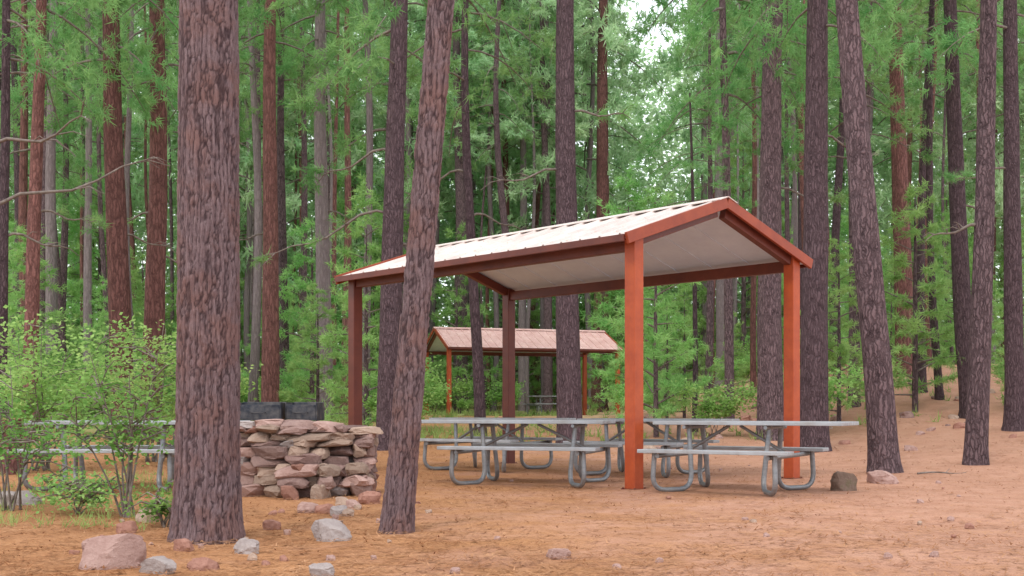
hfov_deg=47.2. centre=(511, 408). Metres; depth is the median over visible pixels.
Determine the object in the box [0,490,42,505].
rock
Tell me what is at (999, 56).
pine tree
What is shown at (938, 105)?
pine tree
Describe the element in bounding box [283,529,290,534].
rock
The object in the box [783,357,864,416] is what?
shrub
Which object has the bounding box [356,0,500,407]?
pine tree
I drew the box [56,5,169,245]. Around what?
pine tree
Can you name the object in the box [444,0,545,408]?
pine tree
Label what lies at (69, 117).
pine tree
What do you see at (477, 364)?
pine tree
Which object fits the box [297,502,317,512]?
rock
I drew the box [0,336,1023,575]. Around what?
ground
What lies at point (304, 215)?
pine tree
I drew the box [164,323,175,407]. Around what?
young pine
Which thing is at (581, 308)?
young pine
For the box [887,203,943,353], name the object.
young pine
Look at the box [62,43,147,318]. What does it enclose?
pine tree
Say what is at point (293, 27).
pine tree
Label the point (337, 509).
rock
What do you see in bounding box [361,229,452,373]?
young pine
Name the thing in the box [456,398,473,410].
shrub
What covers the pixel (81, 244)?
pine tree
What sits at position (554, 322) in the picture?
young pine
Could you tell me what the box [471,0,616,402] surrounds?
pine tree
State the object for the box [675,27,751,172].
pine tree
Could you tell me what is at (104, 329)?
young pine
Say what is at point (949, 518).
rock
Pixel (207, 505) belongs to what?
pine tree
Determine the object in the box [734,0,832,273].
pine tree
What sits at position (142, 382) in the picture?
shrub
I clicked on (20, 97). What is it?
pine tree
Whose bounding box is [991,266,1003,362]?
young pine
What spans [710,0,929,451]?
pine tree
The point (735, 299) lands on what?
pine tree
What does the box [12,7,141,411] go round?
pine tree
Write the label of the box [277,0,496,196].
pine tree
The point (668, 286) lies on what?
young pine
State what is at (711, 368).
young pine
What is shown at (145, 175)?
pine tree
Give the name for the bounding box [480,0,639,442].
pine tree
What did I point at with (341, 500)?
rock
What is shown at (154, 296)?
pine tree
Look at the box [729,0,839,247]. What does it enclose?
pine tree
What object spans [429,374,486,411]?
shrub
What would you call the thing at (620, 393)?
shrub
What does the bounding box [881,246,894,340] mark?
young pine
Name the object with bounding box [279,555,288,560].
rock
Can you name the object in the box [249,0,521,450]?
pine tree
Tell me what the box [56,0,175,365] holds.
pine tree
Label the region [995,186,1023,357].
young pine
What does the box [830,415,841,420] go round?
rock
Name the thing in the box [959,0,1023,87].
pine tree
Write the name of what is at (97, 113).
pine tree
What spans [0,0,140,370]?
pine tree
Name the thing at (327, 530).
rock
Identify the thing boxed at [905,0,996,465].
pine tree
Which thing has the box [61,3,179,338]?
pine tree
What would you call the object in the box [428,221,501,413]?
young pine
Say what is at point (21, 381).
shrub
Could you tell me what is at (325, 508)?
rock
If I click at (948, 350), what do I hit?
shrub
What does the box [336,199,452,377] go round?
young pine
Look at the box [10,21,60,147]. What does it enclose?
pine tree
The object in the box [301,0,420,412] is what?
pine tree
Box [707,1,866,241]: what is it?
pine tree
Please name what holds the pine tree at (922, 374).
on the ground at (927, 405)
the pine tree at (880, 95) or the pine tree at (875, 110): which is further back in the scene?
the pine tree at (875, 110)
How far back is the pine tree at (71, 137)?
73.74 m
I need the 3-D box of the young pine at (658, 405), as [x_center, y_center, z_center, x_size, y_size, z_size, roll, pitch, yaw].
[3.347,-2.237,27.371,2.880,6.024,2.449,0,0,-16]
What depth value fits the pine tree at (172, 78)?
30.93 m
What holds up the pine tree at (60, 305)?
on the ground at (927, 405)
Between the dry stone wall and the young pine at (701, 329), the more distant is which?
the young pine at (701, 329)
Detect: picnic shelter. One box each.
[334,196,812,489]
[424,327,623,414]
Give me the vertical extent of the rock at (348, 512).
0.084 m
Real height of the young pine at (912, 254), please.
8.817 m
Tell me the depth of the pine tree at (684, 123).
59.40 m
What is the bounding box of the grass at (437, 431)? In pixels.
[0,362,1003,530]
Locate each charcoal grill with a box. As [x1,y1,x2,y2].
[239,402,284,420]
[285,402,324,420]
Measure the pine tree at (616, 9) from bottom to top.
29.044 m
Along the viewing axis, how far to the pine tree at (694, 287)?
28.96 m
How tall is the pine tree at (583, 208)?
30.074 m
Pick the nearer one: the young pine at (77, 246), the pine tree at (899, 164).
the pine tree at (899, 164)
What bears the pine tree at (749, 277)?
on the ground at (927, 405)
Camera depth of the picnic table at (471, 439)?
16.97 m
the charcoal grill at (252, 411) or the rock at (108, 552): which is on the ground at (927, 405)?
the rock at (108, 552)
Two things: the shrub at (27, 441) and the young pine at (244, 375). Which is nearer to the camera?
the shrub at (27, 441)
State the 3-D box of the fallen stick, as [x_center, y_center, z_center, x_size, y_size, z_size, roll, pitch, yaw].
[5.876,0.862,15.962,0.904,0.075,0.084,0,0,-25]
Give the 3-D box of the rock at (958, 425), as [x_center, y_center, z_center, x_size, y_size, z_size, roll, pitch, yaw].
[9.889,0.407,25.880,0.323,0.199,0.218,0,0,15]
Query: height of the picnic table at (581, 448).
0.757 m
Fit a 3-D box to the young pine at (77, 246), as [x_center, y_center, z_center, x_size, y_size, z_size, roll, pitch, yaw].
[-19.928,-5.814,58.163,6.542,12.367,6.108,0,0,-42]
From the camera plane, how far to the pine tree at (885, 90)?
34.89 m
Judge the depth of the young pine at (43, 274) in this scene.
32.54 m
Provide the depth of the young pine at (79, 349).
45.30 m
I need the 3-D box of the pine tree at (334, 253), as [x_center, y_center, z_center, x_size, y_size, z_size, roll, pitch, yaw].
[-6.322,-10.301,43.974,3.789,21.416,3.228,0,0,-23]
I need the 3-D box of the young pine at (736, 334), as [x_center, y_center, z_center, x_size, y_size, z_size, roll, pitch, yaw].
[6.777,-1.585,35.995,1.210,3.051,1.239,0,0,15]
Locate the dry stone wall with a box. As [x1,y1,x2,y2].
[240,419,382,499]
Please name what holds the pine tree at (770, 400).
on the ground at (927, 405)
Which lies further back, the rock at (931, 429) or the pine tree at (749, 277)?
the pine tree at (749, 277)
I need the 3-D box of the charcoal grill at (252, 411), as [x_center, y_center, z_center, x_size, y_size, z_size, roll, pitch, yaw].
[-2.985,0.512,13.964,0.520,1.175,0.483,0,0,-2]
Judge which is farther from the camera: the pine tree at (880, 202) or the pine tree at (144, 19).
the pine tree at (880, 202)
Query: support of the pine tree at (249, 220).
on the ground at (927, 405)
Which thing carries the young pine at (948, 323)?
on the ground at (927, 405)
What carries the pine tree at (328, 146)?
on the ground at (927, 405)
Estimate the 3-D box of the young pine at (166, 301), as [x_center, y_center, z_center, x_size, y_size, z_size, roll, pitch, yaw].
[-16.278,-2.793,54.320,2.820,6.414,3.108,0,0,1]
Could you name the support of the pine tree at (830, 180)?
on the ground at (927, 405)
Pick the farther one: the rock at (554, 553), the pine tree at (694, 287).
the pine tree at (694, 287)
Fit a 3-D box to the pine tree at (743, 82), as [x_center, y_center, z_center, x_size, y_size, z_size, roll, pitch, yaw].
[7.688,-10.008,35.273,5.724,19.745,4.787,0,0,-43]
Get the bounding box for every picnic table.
[7,420,249,491]
[420,417,575,471]
[421,419,621,487]
[523,396,556,414]
[563,418,739,477]
[637,420,858,495]
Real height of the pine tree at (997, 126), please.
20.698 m
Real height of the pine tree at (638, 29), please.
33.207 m
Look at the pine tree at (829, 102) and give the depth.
68.17 m
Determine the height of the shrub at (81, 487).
0.450 m
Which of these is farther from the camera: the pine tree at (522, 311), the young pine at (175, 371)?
the pine tree at (522, 311)
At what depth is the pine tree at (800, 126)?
41.91 m
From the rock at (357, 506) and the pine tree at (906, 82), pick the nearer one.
the rock at (357, 506)
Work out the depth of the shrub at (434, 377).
36.46 m
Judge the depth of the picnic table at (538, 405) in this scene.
44.92 m
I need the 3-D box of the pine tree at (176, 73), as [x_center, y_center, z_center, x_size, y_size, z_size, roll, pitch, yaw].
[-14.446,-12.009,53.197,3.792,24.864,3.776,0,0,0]
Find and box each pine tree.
[0,0,97,334]
[0,0,98,366]
[0,0,138,414]
[0,0,139,411]
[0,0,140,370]
[0,0,147,351]
[0,0,176,442]
[0,0,178,440]
[0,1,73,209]
[0,4,78,117]
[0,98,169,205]
[9,17,20,363]
[9,27,30,254]
[10,0,62,165]
[10,3,102,207]
[10,15,97,229]
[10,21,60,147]
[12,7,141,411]
[17,1,91,343]
[28,35,136,346]
[30,0,135,188]
[50,0,291,436]
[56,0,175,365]
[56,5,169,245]
[56,7,96,410]
[56,7,177,230]
[56,9,149,353]
[57,2,177,213]
[58,12,101,326]
[59,11,177,207]
[59,11,178,309]
[60,39,177,267]
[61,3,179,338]
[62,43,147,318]
[63,7,171,56]
[80,2,263,111]
[120,0,179,230]
[121,1,178,123]
[124,4,138,407]
[125,4,248,219]
[132,0,251,156]
[133,1,177,396]
[165,8,178,57]
[165,18,178,75]
[167,0,245,544]
[167,0,307,202]
[167,0,344,334]
[167,0,359,390]
[167,1,339,387]
[168,2,298,153]
[169,13,261,187]
[238,0,337,401]
[238,0,375,401]
[239,0,300,166]
[239,0,309,122]
[239,0,313,227]
[239,0,337,401]
[239,0,383,350]
[239,0,388,420]
[239,20,309,344]
[239,23,262,369]
[240,27,327,213]
[247,0,351,401]
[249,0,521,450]
[261,0,387,263]
[276,3,331,378]
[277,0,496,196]
[284,13,356,343]
[286,19,364,148]
[291,1,388,269]
[291,2,359,308]
[292,0,363,281]
[293,0,427,422]
[296,0,381,412]
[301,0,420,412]
[306,6,415,260]
[308,11,386,222]
[328,0,476,150]
[332,0,477,221]
[338,0,480,300]
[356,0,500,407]
[360,0,575,436]
[364,13,480,250]
[377,0,454,533]
[383,0,537,310]
[384,13,482,372]
[404,5,532,379]
[405,0,589,411]
[406,0,534,413]
[415,101,513,378]
[417,6,540,301]
[423,0,554,232]
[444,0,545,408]
[444,1,539,389]
[452,0,596,410]
[461,1,527,407]
[468,0,521,408]
[470,0,621,409]
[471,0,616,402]
[476,30,596,213]
[476,39,595,292]
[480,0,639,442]
[482,0,617,378]
[485,0,631,224]
[500,0,587,411]
[500,0,687,408]
[500,1,555,411]
[506,13,586,148]
[531,0,661,382]
[552,0,635,412]
[574,0,659,165]
[624,1,750,376]
[628,87,759,432]
[629,0,839,418]
[637,0,782,208]
[647,1,800,355]
[649,19,760,404]
[663,0,832,388]
[670,0,890,440]
[671,0,761,107]
[675,2,841,165]
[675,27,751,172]
[677,0,754,55]
[679,0,754,387]
[685,0,743,387]
[687,0,756,351]
[693,0,837,149]
[694,4,805,349]
[696,30,759,309]
[703,1,804,218]
[706,0,805,124]
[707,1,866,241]
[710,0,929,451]
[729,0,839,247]
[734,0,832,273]
[734,1,876,323]
[735,0,860,224]
[736,25,847,194]
[760,1,889,127]
[781,0,958,407]
[782,0,917,364]
[782,1,795,242]
[783,45,877,207]
[790,0,891,253]
[798,0,805,251]
[801,0,862,281]
[804,1,937,113]
[828,0,921,148]
[828,0,940,118]
[828,0,978,375]
[828,5,940,163]
[830,0,975,253]
[833,0,1002,399]
[835,0,903,473]
[859,0,1023,431]
[861,0,1023,418]
[863,0,996,392]
[865,2,885,129]
[872,0,1002,364]
[872,4,959,279]
[873,21,943,310]
[873,26,940,311]
[874,4,962,76]
[878,6,975,137]
[882,2,1023,363]
[903,5,975,364]
[904,6,1020,279]
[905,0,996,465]
[912,3,1023,254]
[921,0,1023,183]
[925,1,937,365]
[933,0,1023,359]
[934,0,1023,314]
[936,4,1023,144]
[937,1,1023,228]
[938,1,1023,346]
[958,17,1023,133]
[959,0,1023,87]
[961,0,1023,99]
[968,17,1023,186]
[969,4,1023,207]
[999,1,1023,34]
[1017,16,1022,28]
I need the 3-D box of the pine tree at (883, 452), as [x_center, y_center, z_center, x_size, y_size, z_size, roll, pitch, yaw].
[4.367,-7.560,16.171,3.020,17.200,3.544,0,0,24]
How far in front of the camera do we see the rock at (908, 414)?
28.15 m
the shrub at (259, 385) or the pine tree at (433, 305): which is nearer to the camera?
the shrub at (259, 385)
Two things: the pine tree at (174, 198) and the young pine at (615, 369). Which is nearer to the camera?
the young pine at (615, 369)
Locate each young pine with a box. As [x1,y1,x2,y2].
[7,201,49,417]
[7,222,80,410]
[8,169,13,295]
[44,172,175,367]
[44,184,103,368]
[59,176,144,356]
[66,306,96,370]
[68,314,103,363]
[73,271,138,414]
[81,306,110,426]
[95,246,166,410]
[131,251,176,404]
[132,292,144,366]
[134,317,172,416]
[163,282,176,404]
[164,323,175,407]
[165,224,243,366]
[167,168,261,376]
[169,343,243,390]
[240,341,246,380]
[242,273,314,401]
[258,212,347,407]
[258,283,315,399]
[260,212,315,368]
[278,281,347,421]
[289,337,307,395]
[309,136,402,383]
[316,170,382,425]
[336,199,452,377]
[336,244,376,363]
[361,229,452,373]
[362,257,379,409]
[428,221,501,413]
[434,296,492,390]
[483,293,555,402]
[529,299,555,402]
[533,297,556,406]
[579,201,616,382]
[579,292,624,387]
[579,297,615,389]
[580,161,677,384]
[581,290,624,412]
[581,290,647,390]
[591,170,658,379]
[594,287,669,411]
[604,187,716,436]
[614,186,705,384]
[643,293,690,417]
[643,307,690,408]
[658,282,719,417]
[668,181,740,348]
[668,282,733,374]
[686,135,783,367]
[716,311,751,398]
[742,274,783,371]
[746,201,791,348]
[781,213,790,355]
[781,224,828,364]
[800,263,848,368]
[828,181,893,349]
[828,198,894,341]
[828,237,864,420]
[828,250,860,341]
[850,177,964,412]
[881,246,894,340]
[883,254,894,363]
[885,203,945,355]
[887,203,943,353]
[926,196,1003,364]
[926,263,955,362]
[928,180,1002,364]
[933,152,1003,364]
[991,214,1023,403]
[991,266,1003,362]
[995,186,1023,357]
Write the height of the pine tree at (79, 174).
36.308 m
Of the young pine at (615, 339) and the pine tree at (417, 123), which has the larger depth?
the pine tree at (417, 123)
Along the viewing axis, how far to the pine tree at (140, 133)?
66.85 m
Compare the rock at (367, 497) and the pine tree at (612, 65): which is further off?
the pine tree at (612, 65)
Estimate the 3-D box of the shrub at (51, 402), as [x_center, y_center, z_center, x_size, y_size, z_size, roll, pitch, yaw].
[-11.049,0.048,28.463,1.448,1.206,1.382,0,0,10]
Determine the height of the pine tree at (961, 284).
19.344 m
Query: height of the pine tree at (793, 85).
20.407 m
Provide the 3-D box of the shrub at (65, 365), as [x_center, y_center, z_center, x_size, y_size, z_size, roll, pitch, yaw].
[-11.592,-0.507,33.112,3.742,1.810,2.202,0,0,-34]
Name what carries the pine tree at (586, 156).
on the ground at (927, 405)
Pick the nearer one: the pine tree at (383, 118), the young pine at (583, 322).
the pine tree at (383, 118)
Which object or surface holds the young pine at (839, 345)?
on the ground at (927, 405)
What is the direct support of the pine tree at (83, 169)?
on the ground at (927, 405)
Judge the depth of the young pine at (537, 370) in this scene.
58.39 m
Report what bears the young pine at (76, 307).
on the ground at (927, 405)
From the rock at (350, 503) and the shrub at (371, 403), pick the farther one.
the shrub at (371, 403)
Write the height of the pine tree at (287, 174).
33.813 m
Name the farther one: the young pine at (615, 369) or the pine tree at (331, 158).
the pine tree at (331, 158)
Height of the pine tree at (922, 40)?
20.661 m
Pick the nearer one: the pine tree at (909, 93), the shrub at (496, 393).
the pine tree at (909, 93)
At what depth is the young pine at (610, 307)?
51.58 m
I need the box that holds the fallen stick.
[917,469,965,473]
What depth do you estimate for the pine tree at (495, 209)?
61.67 m
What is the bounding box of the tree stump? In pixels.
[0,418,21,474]
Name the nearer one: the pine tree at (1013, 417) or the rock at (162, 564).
the rock at (162, 564)
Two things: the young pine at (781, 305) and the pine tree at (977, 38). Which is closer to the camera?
the pine tree at (977, 38)
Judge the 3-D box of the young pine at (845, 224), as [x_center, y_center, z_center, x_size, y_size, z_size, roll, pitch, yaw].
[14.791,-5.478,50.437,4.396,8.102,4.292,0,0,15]
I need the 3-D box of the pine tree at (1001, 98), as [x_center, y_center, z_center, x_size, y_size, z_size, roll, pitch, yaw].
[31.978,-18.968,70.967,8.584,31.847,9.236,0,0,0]
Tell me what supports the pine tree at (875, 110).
on the ground at (927, 405)
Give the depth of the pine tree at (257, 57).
41.96 m
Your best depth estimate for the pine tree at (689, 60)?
64.59 m
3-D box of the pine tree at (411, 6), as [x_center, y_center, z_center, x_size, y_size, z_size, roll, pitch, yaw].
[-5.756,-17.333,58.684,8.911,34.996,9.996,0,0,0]
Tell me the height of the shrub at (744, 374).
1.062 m
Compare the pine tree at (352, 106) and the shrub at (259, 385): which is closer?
the shrub at (259, 385)
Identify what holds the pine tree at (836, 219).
on the ground at (927, 405)
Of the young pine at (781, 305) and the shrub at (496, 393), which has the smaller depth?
the shrub at (496, 393)
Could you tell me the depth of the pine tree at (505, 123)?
57.07 m
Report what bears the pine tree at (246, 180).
on the ground at (927, 405)
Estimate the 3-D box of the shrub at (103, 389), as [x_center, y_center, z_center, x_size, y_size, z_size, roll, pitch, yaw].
[-3.262,0.154,9.721,1.446,1.506,1.440,0,0,0]
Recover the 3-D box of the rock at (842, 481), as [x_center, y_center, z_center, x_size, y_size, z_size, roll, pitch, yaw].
[3.637,0.842,12.881,0.310,0.300,0.220,0,0,0]
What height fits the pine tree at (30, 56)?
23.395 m
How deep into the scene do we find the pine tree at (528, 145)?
63.92 m
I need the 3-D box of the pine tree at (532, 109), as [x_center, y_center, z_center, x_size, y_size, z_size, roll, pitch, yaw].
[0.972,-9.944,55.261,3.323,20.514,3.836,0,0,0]
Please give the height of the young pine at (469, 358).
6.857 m
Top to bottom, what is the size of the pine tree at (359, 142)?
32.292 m
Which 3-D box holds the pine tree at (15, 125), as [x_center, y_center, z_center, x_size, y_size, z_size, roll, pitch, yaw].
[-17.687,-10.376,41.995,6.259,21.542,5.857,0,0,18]
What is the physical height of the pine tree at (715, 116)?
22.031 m
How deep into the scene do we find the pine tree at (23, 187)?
38.32 m
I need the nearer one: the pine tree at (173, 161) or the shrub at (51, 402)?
the shrub at (51, 402)
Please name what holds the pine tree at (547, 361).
on the ground at (927, 405)
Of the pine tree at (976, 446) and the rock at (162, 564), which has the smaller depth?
the rock at (162, 564)
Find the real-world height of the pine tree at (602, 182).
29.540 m
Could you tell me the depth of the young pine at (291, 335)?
40.09 m
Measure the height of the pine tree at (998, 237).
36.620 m
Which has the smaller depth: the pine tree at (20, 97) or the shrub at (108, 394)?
the shrub at (108, 394)
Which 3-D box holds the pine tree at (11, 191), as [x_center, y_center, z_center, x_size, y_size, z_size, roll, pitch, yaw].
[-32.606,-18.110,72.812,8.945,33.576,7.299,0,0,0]
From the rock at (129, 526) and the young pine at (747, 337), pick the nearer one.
the rock at (129, 526)
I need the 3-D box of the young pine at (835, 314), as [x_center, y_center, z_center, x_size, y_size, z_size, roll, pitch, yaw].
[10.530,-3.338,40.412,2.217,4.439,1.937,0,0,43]
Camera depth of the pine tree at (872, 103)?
63.13 m
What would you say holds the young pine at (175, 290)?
on the ground at (927, 405)
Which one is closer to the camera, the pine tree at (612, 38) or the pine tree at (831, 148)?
the pine tree at (612, 38)
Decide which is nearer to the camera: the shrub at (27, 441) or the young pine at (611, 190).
the shrub at (27, 441)
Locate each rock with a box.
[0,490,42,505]
[69,550,79,554]
[78,533,146,569]
[116,520,137,533]
[135,509,159,522]
[139,556,176,574]
[173,538,194,551]
[186,557,219,570]
[233,538,258,553]
[247,553,257,560]
[261,560,270,564]
[262,519,280,529]
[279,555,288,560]
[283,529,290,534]
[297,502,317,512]
[309,562,334,575]
[311,518,351,541]
[314,503,333,513]
[326,555,335,560]
[330,505,346,515]
[331,514,338,519]
[335,496,348,504]
[342,509,353,516]
[346,499,361,508]
[354,504,360,509]
[358,491,380,503]
[449,567,459,573]
[546,548,570,559]
[612,563,621,569]
[643,445,657,453]
[655,557,663,562]
[740,415,750,420]
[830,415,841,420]
[830,471,857,490]
[838,440,850,444]
[866,470,898,483]
[883,552,892,558]
[899,411,913,417]
[904,445,917,450]
[916,431,924,434]
[926,427,935,430]
[929,551,938,556]
[947,516,954,520]
[948,414,958,418]
[953,422,964,428]
[964,523,973,528]
[1008,434,1016,437]
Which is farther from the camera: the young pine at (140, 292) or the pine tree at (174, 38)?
the pine tree at (174, 38)
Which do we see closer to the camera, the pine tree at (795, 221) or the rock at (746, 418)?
the rock at (746, 418)
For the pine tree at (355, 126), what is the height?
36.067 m
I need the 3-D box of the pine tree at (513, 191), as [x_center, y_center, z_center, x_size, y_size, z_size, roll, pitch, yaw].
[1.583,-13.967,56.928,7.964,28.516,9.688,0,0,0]
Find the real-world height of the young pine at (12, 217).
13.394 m
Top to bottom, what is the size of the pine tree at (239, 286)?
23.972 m
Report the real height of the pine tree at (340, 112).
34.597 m
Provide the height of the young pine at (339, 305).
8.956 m
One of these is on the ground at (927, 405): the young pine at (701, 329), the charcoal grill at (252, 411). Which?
the young pine at (701, 329)
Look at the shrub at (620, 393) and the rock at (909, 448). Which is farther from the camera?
the shrub at (620, 393)
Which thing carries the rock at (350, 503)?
on the ground at (927, 405)
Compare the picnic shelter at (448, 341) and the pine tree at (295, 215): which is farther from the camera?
the pine tree at (295, 215)
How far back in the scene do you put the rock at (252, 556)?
6.92 m
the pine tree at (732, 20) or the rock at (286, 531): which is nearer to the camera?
the rock at (286, 531)
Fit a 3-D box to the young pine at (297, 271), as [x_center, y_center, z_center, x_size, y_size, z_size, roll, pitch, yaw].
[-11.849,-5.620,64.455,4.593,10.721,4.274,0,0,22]
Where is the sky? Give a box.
[9,0,1023,348]
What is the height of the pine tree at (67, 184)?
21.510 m
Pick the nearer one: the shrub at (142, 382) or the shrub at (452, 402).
the shrub at (142, 382)
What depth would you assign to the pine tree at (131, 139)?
74.90 m
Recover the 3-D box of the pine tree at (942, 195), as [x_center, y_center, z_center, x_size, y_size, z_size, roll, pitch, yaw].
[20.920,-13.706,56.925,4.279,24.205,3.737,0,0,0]
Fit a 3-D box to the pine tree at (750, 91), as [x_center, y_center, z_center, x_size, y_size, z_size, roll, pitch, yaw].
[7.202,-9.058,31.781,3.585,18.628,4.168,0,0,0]
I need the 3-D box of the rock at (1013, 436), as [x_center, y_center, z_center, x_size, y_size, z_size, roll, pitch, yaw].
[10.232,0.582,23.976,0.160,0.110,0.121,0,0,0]
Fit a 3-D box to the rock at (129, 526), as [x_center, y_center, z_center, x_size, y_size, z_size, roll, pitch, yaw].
[-2.788,0.872,8.475,0.158,0.118,0.113,0,0,0]
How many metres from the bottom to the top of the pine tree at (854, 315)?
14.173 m
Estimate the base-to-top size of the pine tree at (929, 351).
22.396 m
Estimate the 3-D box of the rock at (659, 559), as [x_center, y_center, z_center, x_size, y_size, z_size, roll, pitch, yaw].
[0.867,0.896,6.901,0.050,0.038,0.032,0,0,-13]
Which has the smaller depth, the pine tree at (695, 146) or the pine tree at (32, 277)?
the pine tree at (32, 277)
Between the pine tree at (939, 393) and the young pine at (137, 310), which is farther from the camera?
the young pine at (137, 310)
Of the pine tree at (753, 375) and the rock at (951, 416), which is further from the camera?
the pine tree at (753, 375)
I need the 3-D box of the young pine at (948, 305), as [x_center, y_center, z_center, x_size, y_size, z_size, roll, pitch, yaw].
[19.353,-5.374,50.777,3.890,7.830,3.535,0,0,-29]
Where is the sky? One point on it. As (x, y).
(643, 4)
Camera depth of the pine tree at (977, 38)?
42.86 m
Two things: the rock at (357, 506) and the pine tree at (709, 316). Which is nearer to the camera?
the rock at (357, 506)
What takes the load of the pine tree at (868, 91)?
on the ground at (927, 405)
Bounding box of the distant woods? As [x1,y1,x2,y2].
[8,0,1023,402]
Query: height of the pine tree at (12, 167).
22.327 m
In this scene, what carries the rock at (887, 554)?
on the ground at (927, 405)
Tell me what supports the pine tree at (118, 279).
on the ground at (927, 405)
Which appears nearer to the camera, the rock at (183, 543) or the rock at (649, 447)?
the rock at (183, 543)
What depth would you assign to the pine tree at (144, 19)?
42.06 m
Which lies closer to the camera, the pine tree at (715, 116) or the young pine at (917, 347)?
the young pine at (917, 347)
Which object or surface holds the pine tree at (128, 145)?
on the ground at (927, 405)
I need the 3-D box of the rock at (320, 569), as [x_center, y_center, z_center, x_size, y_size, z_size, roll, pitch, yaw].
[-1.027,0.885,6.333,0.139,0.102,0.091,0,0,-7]
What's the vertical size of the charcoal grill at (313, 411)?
1.175 m
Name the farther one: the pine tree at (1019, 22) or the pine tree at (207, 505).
the pine tree at (1019, 22)
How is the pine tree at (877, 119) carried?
on the ground at (927, 405)
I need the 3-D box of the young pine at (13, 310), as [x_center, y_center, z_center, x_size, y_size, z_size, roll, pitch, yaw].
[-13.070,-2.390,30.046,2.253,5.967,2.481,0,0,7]
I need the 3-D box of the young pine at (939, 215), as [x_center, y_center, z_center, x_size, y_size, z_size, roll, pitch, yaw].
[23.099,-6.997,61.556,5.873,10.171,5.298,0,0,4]
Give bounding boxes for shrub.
[0,305,159,470]
[0,367,92,510]
[15,382,95,425]
[19,463,149,515]
[26,335,175,517]
[40,385,78,432]
[43,357,169,419]
[45,360,99,414]
[68,320,262,461]
[89,370,137,419]
[118,479,173,527]
[170,372,260,401]
[258,375,315,401]
[258,386,312,401]
[347,392,431,423]
[370,362,449,400]
[370,374,377,410]
[377,356,451,418]
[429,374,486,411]
[434,382,468,412]
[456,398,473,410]
[485,378,525,407]
[600,381,652,409]
[666,378,756,433]
[704,338,756,377]
[713,356,747,382]
[722,362,756,383]
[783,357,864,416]
[828,338,861,376]
[939,337,955,360]
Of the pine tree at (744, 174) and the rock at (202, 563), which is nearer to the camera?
the rock at (202, 563)
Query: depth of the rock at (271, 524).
8.73 m
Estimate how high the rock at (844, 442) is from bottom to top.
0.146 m
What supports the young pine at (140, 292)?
on the ground at (927, 405)
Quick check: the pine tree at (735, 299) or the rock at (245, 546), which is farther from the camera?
the pine tree at (735, 299)
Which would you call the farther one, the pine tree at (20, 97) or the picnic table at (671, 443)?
the pine tree at (20, 97)
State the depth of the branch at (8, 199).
12.09 m
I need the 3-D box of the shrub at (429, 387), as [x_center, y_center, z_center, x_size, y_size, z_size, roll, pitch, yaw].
[-2.547,-0.433,29.776,2.418,2.013,2.308,0,0,14]
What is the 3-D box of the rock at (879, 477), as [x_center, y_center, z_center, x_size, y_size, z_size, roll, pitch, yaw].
[4.453,0.855,14.099,0.394,0.223,0.269,0,0,26]
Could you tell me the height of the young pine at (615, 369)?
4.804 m
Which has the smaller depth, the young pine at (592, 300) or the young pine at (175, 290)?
the young pine at (175, 290)
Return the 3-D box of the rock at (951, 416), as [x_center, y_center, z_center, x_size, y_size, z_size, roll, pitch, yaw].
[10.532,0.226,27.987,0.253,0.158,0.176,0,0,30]
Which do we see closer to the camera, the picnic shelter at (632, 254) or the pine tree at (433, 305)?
the picnic shelter at (632, 254)
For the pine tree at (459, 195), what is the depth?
55.74 m
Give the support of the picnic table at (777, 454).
on the ground at (927, 405)
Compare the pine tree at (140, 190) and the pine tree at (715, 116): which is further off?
the pine tree at (140, 190)
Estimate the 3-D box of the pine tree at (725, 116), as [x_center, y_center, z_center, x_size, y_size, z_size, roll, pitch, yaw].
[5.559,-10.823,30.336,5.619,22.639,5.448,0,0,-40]
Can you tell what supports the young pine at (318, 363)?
on the ground at (927, 405)
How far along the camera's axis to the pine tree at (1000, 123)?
63.28 m
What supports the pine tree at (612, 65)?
on the ground at (927, 405)
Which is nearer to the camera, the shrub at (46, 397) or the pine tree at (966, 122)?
the shrub at (46, 397)
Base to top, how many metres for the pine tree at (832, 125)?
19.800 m
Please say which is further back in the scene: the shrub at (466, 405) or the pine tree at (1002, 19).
the shrub at (466, 405)
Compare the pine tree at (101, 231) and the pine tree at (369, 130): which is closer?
the pine tree at (369, 130)
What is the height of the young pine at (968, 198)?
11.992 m
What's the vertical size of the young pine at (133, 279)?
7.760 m
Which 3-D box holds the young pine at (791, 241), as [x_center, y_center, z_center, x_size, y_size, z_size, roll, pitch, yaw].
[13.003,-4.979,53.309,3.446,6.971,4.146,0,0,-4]
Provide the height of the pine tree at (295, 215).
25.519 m
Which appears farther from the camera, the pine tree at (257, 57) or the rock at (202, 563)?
the pine tree at (257, 57)
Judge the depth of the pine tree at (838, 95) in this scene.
49.63 m
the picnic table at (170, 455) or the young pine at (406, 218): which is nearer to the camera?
the picnic table at (170, 455)
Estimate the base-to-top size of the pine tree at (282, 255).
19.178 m
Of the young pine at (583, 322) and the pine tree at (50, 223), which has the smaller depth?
the pine tree at (50, 223)
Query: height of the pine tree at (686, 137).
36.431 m
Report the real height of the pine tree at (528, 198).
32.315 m
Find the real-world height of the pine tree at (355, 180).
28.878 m
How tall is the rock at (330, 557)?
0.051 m
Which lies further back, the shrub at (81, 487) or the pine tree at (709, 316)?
the pine tree at (709, 316)
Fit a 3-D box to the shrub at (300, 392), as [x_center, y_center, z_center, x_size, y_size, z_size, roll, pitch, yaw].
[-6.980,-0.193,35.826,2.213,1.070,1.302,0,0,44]
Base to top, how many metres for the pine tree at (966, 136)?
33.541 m
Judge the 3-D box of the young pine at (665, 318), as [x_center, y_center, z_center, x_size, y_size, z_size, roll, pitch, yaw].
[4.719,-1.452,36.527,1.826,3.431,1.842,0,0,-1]
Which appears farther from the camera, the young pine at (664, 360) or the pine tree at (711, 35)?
the pine tree at (711, 35)

